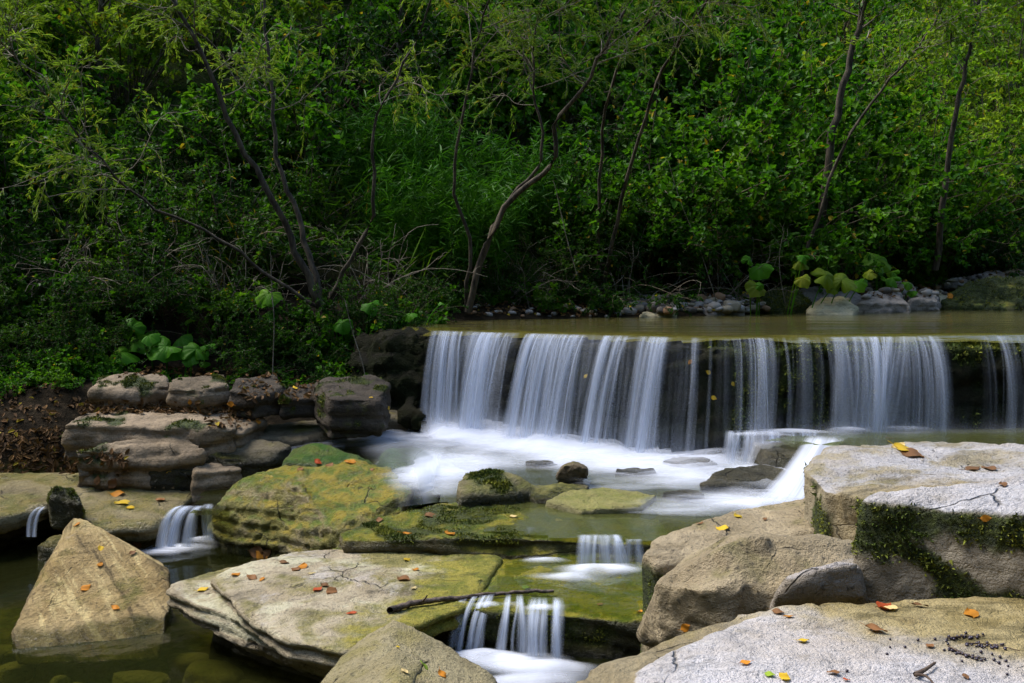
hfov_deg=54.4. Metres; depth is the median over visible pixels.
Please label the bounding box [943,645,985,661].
berry sprig
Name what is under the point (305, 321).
plant
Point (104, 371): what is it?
plant
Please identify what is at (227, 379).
plant
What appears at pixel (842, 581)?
boulder
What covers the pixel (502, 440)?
spray
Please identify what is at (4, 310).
leafy shrub
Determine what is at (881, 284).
plant
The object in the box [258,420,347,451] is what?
rock
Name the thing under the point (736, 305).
pebble
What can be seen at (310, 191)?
leafy shrub
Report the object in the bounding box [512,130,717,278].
leafy shrub
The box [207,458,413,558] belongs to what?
boulder
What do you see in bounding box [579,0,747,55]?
leafy shrub
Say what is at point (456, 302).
plant
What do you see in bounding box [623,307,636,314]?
pebble
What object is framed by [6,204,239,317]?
dead brush
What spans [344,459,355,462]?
fallen leaf
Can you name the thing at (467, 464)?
foam
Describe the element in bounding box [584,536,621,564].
waterfall
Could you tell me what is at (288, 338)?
plant
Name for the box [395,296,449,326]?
plant
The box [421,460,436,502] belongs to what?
waterfall
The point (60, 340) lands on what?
leafy shrub
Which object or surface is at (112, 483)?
fallen leaf
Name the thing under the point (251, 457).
rock
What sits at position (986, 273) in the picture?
rock
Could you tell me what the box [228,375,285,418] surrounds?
rock
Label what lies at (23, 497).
rock slab
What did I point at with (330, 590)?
fallen leaf
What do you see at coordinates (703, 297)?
pebble
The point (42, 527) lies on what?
rock
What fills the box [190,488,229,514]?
side pool water
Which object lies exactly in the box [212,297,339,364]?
leafy shrub
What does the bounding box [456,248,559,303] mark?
leafy shrub
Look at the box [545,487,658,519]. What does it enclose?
rock
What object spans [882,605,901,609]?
fallen leaf
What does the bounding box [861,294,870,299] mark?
pebble
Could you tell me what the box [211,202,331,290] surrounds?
grass tuft
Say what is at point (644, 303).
pebble
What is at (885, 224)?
leafy shrub
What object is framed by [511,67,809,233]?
leafy shrub
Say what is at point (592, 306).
plant
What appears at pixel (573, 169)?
leafy shrub
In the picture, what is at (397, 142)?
horsetail clump
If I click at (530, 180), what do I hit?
willow tree
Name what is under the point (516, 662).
foam
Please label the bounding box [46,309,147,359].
leafy shrub
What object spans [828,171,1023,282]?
leafy shrub
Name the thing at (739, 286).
dead brush
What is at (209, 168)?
leafy shrub
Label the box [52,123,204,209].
leafy shrub
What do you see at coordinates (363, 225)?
grass tuft
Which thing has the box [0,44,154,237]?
leafy shrub
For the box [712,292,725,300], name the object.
pebble
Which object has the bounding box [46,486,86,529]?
rock
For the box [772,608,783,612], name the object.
fallen leaf
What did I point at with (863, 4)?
alder tree
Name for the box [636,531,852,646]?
boulder
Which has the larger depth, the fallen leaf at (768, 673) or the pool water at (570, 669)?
the pool water at (570, 669)
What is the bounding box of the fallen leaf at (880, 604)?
[875,601,891,609]
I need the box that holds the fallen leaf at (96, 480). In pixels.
[94,475,99,484]
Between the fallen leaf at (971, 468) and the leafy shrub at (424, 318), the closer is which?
the fallen leaf at (971, 468)
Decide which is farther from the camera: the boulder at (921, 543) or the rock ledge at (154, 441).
the rock ledge at (154, 441)
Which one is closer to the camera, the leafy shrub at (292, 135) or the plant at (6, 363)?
the plant at (6, 363)
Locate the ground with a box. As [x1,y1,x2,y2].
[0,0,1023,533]
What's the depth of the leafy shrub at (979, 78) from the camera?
18.48 m
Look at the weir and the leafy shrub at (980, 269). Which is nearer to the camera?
the weir
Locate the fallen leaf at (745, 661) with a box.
[739,660,753,663]
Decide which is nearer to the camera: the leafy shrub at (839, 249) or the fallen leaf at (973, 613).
the fallen leaf at (973, 613)
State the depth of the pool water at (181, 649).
4.99 m
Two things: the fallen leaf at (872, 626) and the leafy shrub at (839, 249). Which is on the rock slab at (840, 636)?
the fallen leaf at (872, 626)
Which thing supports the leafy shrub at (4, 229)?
on the ground
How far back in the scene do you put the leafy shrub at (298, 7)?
15.26 m
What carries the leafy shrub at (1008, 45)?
on the ground
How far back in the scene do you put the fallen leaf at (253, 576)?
5.07 m
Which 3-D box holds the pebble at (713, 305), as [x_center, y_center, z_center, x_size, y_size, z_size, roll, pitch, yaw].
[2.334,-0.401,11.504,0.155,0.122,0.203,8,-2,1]
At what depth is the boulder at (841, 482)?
4.37 m
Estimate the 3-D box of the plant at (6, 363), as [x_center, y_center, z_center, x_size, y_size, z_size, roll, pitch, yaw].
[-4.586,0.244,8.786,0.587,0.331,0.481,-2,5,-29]
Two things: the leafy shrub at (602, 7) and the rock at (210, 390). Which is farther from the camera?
the leafy shrub at (602, 7)
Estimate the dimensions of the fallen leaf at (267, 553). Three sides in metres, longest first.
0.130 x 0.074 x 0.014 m
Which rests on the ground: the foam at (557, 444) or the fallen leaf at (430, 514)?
the foam at (557, 444)
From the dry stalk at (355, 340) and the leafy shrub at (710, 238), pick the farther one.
the leafy shrub at (710, 238)
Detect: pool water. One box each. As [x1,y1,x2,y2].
[0,513,320,682]
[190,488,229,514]
[402,310,1023,343]
[449,646,612,682]
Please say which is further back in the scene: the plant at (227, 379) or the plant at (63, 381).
the plant at (227, 379)
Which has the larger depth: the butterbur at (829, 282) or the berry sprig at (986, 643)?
the butterbur at (829, 282)
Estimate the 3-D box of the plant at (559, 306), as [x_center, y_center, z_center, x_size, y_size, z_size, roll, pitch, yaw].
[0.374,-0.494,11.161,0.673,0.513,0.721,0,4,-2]
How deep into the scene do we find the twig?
2.20 m
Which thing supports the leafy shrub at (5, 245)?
on the ground
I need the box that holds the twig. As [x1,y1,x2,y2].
[913,661,935,682]
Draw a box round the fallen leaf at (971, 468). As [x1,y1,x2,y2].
[960,466,979,469]
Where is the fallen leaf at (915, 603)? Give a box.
[908,602,928,605]
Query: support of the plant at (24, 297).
on the ground
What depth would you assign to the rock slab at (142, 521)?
6.88 m
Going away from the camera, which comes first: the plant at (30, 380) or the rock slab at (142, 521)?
the rock slab at (142, 521)
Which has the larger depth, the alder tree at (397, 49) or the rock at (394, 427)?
the alder tree at (397, 49)
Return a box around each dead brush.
[5,222,175,305]
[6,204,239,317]
[100,207,327,310]
[270,224,486,311]
[435,226,624,307]
[537,246,700,306]
[665,222,804,313]
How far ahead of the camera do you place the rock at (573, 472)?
6.66 m
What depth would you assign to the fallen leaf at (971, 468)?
4.40 m
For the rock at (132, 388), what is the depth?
7.85 m
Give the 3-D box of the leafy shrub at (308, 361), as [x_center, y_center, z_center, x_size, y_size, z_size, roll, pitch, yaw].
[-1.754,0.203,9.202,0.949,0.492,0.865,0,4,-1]
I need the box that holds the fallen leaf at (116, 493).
[108,490,124,496]
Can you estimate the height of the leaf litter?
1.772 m
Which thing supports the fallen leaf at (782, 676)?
on the rock slab at (840, 636)
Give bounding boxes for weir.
[404,336,1023,484]
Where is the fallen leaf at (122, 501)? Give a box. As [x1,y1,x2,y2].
[114,499,129,503]
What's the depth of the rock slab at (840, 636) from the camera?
2.37 m
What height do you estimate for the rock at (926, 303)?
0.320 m
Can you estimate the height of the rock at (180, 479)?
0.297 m
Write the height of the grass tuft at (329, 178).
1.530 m
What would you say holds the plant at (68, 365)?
on the ground
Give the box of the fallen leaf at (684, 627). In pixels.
[680,624,689,631]
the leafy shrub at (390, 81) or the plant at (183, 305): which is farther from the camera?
the leafy shrub at (390, 81)
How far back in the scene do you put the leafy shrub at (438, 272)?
10.67 m
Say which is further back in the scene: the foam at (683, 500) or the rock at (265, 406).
the rock at (265, 406)
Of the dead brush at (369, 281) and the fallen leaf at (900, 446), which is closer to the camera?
the fallen leaf at (900, 446)
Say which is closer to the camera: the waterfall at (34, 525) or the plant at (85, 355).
the waterfall at (34, 525)
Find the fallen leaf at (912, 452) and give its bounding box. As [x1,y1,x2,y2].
[895,446,923,457]
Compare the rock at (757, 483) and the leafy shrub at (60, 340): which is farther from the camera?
the leafy shrub at (60, 340)
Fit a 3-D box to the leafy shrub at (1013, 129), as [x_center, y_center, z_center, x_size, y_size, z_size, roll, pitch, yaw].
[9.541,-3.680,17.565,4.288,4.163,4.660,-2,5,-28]
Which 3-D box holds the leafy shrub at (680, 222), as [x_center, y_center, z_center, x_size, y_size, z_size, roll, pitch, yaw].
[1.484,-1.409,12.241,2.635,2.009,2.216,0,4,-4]
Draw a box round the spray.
[436,430,509,442]
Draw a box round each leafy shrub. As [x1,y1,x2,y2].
[0,0,187,73]
[0,0,238,106]
[0,2,164,142]
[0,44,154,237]
[0,69,182,215]
[0,81,152,202]
[0,123,234,311]
[0,185,70,319]
[0,194,108,295]
[0,243,158,348]
[0,271,102,353]
[0,276,39,347]
[0,316,34,375]
[0,322,76,369]
[1,293,134,362]
[2,0,97,43]
[23,164,299,292]
[44,201,208,297]
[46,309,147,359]
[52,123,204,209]
[53,251,234,326]
[79,118,379,289]
[99,82,307,181]
[136,264,295,364]
[140,0,372,84]
[146,10,438,191]
[169,111,384,272]
[187,0,519,115]
[206,316,296,378]
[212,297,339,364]
[256,32,517,175]
[258,0,589,101]
[274,337,354,382]
[275,252,434,337]
[335,274,467,334]
[345,0,656,167]
[392,232,502,307]
[405,0,563,18]
[424,0,665,136]
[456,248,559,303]
[459,123,685,269]
[480,58,746,216]
[483,0,797,119]
[499,225,618,311]
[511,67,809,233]
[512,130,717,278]
[518,190,706,317]
[527,141,741,286]
[544,31,877,194]
[549,174,764,287]
[553,0,641,16]
[575,156,839,294]
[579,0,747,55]
[629,0,913,134]
[635,15,907,205]
[642,107,903,272]
[662,0,946,69]
[700,0,1008,162]
[720,147,884,293]
[750,106,1007,242]
[779,0,1023,96]
[782,28,1023,184]
[783,46,1023,236]
[789,153,971,280]
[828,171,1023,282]
[849,0,1023,155]
[854,69,1023,229]
[872,118,1023,274]
[892,46,1023,205]
[914,217,1023,276]
[949,202,1023,276]
[976,144,1023,276]
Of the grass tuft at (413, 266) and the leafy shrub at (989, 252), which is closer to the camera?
the grass tuft at (413, 266)
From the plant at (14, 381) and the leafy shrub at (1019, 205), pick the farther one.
the leafy shrub at (1019, 205)
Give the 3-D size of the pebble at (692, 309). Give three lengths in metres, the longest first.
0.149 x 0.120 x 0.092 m
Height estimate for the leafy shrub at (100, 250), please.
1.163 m
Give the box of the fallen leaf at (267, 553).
[263,549,270,558]
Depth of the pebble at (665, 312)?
11.01 m
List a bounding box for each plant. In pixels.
[0,265,63,318]
[0,314,11,334]
[0,342,86,386]
[0,348,41,384]
[0,353,16,374]
[0,369,27,398]
[8,360,56,386]
[25,296,103,336]
[45,347,104,379]
[49,363,84,390]
[54,327,107,370]
[68,350,127,384]
[72,278,147,320]
[106,357,145,375]
[158,367,191,381]
[165,265,229,312]
[204,280,277,318]
[212,373,234,390]
[228,367,262,388]
[247,330,307,365]
[278,371,319,388]
[279,291,335,332]
[291,312,371,365]
[315,320,382,375]
[315,352,351,379]
[355,301,420,333]
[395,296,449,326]
[424,284,469,313]
[516,277,576,311]
[550,269,590,302]
[579,281,623,313]
[624,277,662,295]
[683,279,704,301]
[713,280,748,302]
[859,272,886,290]
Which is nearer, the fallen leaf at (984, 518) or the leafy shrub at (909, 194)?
the fallen leaf at (984, 518)
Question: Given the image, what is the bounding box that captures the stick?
[387,589,553,613]
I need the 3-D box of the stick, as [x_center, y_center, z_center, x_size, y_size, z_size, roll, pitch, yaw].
[-0.199,1.222,4.805,0.843,0.070,0.086,-2,4,-21]
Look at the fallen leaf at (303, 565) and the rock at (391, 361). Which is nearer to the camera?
the fallen leaf at (303, 565)
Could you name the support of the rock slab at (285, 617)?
in the pool water at (181, 649)
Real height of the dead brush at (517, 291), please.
1.184 m
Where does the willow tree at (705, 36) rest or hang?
on the ground
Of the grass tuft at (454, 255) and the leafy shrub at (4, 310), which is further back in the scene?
the grass tuft at (454, 255)
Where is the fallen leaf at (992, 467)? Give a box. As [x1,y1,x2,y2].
[981,466,999,469]
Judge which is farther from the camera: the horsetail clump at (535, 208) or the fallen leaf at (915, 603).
the horsetail clump at (535, 208)
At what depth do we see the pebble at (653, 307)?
11.11 m
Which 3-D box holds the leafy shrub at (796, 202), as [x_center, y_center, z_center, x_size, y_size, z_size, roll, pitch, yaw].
[3.220,-1.829,13.190,3.543,2.789,3.506,1,4,9]
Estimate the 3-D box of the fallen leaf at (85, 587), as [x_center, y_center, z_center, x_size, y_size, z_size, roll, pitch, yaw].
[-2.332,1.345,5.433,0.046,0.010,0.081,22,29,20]
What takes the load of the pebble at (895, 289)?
on the rock at (876, 303)
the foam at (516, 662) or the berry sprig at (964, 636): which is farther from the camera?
the foam at (516, 662)
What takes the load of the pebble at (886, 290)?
on the rock at (876, 303)
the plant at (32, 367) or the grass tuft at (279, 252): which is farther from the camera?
the grass tuft at (279, 252)
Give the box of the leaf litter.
[0,265,1009,475]
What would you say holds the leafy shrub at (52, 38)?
on the ground
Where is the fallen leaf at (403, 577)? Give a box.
[397,575,409,579]
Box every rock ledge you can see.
[59,409,236,490]
[233,417,267,447]
[744,429,1023,500]
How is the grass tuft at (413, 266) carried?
on the ground
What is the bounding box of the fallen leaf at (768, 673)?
[763,671,775,675]
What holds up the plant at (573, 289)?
on the ground
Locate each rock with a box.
[0,518,62,546]
[37,534,61,559]
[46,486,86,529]
[87,372,169,412]
[148,469,192,490]
[166,374,230,414]
[190,463,241,505]
[205,439,291,477]
[212,633,280,666]
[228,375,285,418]
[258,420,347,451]
[278,384,314,419]
[282,443,371,466]
[311,374,390,438]
[346,410,410,447]
[348,327,447,430]
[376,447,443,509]
[456,468,588,507]
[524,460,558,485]
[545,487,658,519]
[556,461,588,483]
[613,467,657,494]
[639,303,676,317]
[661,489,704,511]
[696,464,792,518]
[702,294,744,315]
[754,285,812,313]
[800,286,861,305]
[806,296,858,314]
[857,291,910,312]
[893,281,915,300]
[907,288,940,310]
[939,275,1023,309]
[939,292,946,301]
[950,270,1023,288]
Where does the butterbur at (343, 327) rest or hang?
on the ground
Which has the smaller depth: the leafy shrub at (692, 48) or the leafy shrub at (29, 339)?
the leafy shrub at (29, 339)
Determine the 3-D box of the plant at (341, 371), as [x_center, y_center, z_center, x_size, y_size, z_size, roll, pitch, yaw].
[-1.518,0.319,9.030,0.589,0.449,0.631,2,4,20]
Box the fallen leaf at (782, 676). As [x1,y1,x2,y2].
[779,672,789,679]
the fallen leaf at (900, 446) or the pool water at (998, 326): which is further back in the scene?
the pool water at (998, 326)
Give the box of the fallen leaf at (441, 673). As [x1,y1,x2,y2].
[438,668,445,677]
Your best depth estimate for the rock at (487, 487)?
6.27 m
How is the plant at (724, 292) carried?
on the ground
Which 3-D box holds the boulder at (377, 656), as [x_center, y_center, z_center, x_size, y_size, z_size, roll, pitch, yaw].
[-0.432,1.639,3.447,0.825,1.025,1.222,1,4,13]
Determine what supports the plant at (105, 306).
on the ground
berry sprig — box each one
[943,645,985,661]
[945,631,984,641]
[965,641,1019,650]
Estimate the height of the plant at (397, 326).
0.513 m
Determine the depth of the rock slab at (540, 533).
5.63 m
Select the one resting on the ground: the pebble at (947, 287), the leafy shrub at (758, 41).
the leafy shrub at (758, 41)
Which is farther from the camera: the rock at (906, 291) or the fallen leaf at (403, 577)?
the rock at (906, 291)
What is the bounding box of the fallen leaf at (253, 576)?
[247,574,256,579]
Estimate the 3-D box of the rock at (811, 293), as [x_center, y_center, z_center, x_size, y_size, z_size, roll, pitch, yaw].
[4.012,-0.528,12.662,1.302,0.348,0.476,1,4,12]
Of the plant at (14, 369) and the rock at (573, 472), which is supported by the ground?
the plant at (14, 369)
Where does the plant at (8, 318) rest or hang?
on the ground
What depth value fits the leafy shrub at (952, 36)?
22.95 m
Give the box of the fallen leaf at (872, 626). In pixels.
[860,622,887,631]
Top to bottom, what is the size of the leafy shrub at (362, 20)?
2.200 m
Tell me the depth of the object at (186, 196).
11.32 m
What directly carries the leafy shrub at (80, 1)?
on the ground
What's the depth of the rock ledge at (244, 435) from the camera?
7.69 m
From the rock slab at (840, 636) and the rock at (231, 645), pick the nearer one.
the rock slab at (840, 636)
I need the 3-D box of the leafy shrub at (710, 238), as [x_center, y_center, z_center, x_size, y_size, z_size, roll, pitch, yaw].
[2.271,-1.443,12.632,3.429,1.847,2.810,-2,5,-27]
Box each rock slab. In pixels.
[0,472,96,533]
[11,518,170,648]
[75,488,197,546]
[166,549,502,681]
[333,502,667,561]
[434,558,642,659]
[576,596,1023,682]
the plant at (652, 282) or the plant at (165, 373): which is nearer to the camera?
the plant at (165, 373)
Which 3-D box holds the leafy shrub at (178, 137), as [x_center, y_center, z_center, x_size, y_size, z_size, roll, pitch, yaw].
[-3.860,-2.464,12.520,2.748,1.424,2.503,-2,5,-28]
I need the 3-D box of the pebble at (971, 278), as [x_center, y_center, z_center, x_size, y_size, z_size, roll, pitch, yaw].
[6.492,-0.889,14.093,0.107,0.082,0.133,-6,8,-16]
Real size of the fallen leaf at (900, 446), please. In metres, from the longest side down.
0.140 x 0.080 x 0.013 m
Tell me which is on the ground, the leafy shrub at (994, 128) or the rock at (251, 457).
the leafy shrub at (994, 128)
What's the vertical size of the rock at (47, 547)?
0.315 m
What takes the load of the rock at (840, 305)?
on the ground
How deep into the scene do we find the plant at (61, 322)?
9.32 m
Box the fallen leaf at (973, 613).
[963,607,978,618]
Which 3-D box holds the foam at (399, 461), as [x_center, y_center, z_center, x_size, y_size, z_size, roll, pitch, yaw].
[-0.796,1.029,7.572,0.527,0.480,1.902,0,4,-6]
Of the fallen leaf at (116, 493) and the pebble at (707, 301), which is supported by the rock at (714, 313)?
the pebble at (707, 301)
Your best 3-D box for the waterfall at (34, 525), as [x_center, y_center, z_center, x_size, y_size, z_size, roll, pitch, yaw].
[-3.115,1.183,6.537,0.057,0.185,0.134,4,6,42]
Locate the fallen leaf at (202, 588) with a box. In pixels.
[194,587,208,590]
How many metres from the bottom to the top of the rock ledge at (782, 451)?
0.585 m
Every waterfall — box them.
[27,510,40,536]
[159,507,192,546]
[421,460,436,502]
[439,333,885,455]
[459,598,558,659]
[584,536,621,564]
[745,432,814,459]
[769,438,834,499]
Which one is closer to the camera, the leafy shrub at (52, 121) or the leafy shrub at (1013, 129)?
the leafy shrub at (52, 121)
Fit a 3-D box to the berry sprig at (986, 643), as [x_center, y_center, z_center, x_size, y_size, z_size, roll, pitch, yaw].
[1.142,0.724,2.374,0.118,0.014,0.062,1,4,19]
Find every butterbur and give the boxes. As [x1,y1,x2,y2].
[93,318,216,376]
[255,289,444,357]
[741,255,876,314]
[861,252,916,299]
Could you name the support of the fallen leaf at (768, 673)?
on the rock slab at (840, 636)
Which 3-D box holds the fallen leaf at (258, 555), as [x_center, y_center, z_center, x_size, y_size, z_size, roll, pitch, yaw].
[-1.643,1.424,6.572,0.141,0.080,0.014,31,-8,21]
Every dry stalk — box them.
[271,286,274,374]
[345,301,364,374]
[553,181,576,274]
[668,161,715,299]
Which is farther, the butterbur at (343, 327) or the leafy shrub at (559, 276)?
the leafy shrub at (559, 276)
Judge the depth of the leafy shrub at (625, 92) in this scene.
14.18 m
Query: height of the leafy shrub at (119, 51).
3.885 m
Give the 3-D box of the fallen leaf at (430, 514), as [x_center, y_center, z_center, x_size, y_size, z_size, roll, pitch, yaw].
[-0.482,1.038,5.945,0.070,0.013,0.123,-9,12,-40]
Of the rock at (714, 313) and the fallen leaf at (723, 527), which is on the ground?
the rock at (714, 313)
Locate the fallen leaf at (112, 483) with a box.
[106,478,116,490]
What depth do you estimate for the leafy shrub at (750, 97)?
14.39 m
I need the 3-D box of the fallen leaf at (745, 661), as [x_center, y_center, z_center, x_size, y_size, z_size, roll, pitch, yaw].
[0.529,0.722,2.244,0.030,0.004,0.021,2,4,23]
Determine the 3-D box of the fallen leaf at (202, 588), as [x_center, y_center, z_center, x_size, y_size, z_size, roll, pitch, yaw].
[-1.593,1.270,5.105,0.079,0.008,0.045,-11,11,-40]
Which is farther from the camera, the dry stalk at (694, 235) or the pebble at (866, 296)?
the pebble at (866, 296)
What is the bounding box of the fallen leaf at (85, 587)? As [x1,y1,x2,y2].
[81,584,90,589]
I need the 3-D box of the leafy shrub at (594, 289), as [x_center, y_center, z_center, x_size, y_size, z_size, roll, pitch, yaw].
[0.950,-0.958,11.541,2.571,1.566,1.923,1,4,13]
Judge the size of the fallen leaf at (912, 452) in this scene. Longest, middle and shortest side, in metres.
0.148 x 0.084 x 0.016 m
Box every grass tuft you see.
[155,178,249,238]
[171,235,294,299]
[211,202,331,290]
[250,127,371,221]
[305,171,424,254]
[363,210,470,304]
[395,211,504,287]
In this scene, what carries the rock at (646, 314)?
on the ground
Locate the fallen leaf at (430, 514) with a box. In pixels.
[425,512,435,516]
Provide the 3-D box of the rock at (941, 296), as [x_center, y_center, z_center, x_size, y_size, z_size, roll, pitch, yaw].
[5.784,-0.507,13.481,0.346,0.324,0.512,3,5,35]
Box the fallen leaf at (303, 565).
[299,562,307,568]
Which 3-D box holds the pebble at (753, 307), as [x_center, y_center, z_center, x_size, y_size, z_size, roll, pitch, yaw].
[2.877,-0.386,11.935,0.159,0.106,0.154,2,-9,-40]
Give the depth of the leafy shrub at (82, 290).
9.34 m
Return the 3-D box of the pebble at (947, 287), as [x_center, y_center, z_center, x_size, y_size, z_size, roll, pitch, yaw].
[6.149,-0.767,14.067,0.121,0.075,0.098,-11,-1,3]
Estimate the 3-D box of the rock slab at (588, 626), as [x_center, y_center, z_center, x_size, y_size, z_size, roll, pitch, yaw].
[0.203,1.443,5.189,1.220,0.465,1.062,1,4,10]
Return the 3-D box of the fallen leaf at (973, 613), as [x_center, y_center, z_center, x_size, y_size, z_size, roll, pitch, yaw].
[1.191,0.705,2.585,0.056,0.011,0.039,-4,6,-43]
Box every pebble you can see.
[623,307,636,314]
[631,301,647,307]
[634,305,644,311]
[650,295,666,302]
[650,301,665,312]
[656,306,665,314]
[663,307,673,314]
[685,306,696,312]
[696,294,706,300]
[704,299,712,303]
[706,307,713,312]
[708,301,720,310]
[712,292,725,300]
[715,307,722,311]
[721,306,732,313]
[723,300,740,311]
[746,305,758,311]
[760,305,770,311]
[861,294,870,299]
[878,287,890,293]
[889,287,899,291]
[922,289,931,295]
[943,284,951,289]
[966,276,974,280]
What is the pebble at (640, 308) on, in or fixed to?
on the ground
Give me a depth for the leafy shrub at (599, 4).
22.46 m
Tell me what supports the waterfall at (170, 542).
on the pool water at (181, 649)
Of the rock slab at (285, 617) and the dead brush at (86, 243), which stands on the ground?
the dead brush at (86, 243)
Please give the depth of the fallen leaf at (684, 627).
3.48 m
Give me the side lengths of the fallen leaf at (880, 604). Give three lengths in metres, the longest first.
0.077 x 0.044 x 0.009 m
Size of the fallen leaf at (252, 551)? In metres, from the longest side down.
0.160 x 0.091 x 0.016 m
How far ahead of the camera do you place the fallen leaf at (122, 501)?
6.99 m
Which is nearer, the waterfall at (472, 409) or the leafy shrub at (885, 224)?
the waterfall at (472, 409)
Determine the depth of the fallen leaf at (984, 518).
2.77 m
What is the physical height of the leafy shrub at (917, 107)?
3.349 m
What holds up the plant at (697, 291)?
on the ground
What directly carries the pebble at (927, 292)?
on the rock at (926, 303)
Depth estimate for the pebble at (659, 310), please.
11.05 m
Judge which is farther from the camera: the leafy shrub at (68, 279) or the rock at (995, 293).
the rock at (995, 293)
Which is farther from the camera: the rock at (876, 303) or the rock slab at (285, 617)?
the rock at (876, 303)
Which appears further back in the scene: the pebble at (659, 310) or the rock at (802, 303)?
the rock at (802, 303)
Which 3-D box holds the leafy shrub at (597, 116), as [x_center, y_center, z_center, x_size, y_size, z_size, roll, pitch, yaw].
[1.360,-2.624,14.227,4.571,2.785,3.419,-3,5,-33]
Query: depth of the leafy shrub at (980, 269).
14.41 m
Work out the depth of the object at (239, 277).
10.22 m
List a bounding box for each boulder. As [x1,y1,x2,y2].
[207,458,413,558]
[321,620,496,682]
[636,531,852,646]
[640,499,814,652]
[769,558,866,609]
[802,441,1023,539]
[850,476,1023,602]
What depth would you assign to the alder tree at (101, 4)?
13.71 m
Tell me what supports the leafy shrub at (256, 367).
on the ground
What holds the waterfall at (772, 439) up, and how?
attached to the rock ledge at (782, 451)
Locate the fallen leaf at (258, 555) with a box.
[256,551,267,558]
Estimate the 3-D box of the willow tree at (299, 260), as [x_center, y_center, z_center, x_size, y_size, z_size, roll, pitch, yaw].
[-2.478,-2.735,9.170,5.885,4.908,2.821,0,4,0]
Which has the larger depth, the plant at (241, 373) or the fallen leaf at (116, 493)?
the plant at (241, 373)
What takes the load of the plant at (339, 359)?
on the ground
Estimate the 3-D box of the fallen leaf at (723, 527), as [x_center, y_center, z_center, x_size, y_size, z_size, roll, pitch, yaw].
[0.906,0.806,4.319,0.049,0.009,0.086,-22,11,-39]
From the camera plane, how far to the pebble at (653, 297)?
11.30 m
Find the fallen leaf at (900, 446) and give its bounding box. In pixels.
[889,441,917,450]
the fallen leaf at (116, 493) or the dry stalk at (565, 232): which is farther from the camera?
the dry stalk at (565, 232)
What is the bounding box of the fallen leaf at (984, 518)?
[980,515,991,521]
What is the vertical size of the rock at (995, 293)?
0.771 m
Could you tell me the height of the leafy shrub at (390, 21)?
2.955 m
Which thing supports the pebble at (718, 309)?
on the rock at (714, 313)
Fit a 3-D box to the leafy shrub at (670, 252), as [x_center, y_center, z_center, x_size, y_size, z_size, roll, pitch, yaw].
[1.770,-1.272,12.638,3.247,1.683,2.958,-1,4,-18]
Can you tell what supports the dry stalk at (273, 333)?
on the ground
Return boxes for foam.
[157,428,856,681]
[334,431,751,502]
[341,424,710,474]
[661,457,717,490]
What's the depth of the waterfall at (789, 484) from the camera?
6.56 m
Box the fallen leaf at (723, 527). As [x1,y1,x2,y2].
[716,525,727,529]
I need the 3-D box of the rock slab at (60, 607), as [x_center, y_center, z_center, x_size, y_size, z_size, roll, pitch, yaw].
[-2.408,1.518,5.655,0.914,0.864,1.529,-1,4,-19]
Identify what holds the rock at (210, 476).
on the rock slab at (142, 521)
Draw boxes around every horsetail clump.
[315,80,476,219]
[353,145,536,283]
[418,119,588,249]
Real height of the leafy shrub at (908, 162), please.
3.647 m
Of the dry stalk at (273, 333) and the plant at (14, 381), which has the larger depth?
the dry stalk at (273, 333)
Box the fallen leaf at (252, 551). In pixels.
[247,546,264,557]
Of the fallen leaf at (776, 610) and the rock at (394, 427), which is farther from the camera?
the rock at (394, 427)
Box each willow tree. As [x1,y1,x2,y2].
[0,0,490,309]
[431,0,711,312]
[596,0,818,293]
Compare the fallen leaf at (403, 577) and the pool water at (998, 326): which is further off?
the pool water at (998, 326)
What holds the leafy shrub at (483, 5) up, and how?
on the ground
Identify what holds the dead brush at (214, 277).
on the ground
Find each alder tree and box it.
[22,0,171,123]
[341,0,478,113]
[787,0,923,269]
[797,0,1014,289]
[880,0,1023,270]
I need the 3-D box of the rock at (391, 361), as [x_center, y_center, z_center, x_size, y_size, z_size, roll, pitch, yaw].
[-1.040,0.346,8.928,0.922,0.967,1.214,0,4,0]
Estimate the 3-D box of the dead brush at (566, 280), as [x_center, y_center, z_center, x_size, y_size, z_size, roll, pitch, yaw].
[1.210,-0.661,11.493,2.068,0.999,1.268,1,4,19]
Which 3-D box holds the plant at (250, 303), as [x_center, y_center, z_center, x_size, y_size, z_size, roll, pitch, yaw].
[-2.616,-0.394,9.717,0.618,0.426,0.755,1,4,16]
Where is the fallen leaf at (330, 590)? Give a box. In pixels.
[326,586,337,594]
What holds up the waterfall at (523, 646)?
on the rock slab at (588, 626)
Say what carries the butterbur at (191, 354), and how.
on the ground
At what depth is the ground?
10.89 m
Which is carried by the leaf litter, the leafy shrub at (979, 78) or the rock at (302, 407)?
the rock at (302, 407)
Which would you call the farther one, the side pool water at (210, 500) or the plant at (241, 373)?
the plant at (241, 373)
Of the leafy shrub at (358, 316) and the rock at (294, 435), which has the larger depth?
the leafy shrub at (358, 316)
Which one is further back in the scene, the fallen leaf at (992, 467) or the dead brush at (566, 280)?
the dead brush at (566, 280)
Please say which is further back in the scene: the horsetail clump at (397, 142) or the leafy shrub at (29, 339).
the horsetail clump at (397, 142)
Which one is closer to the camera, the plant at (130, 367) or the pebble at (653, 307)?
the plant at (130, 367)
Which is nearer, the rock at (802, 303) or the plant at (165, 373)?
the plant at (165, 373)
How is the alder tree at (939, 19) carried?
on the ground
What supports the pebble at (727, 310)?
on the rock at (714, 313)

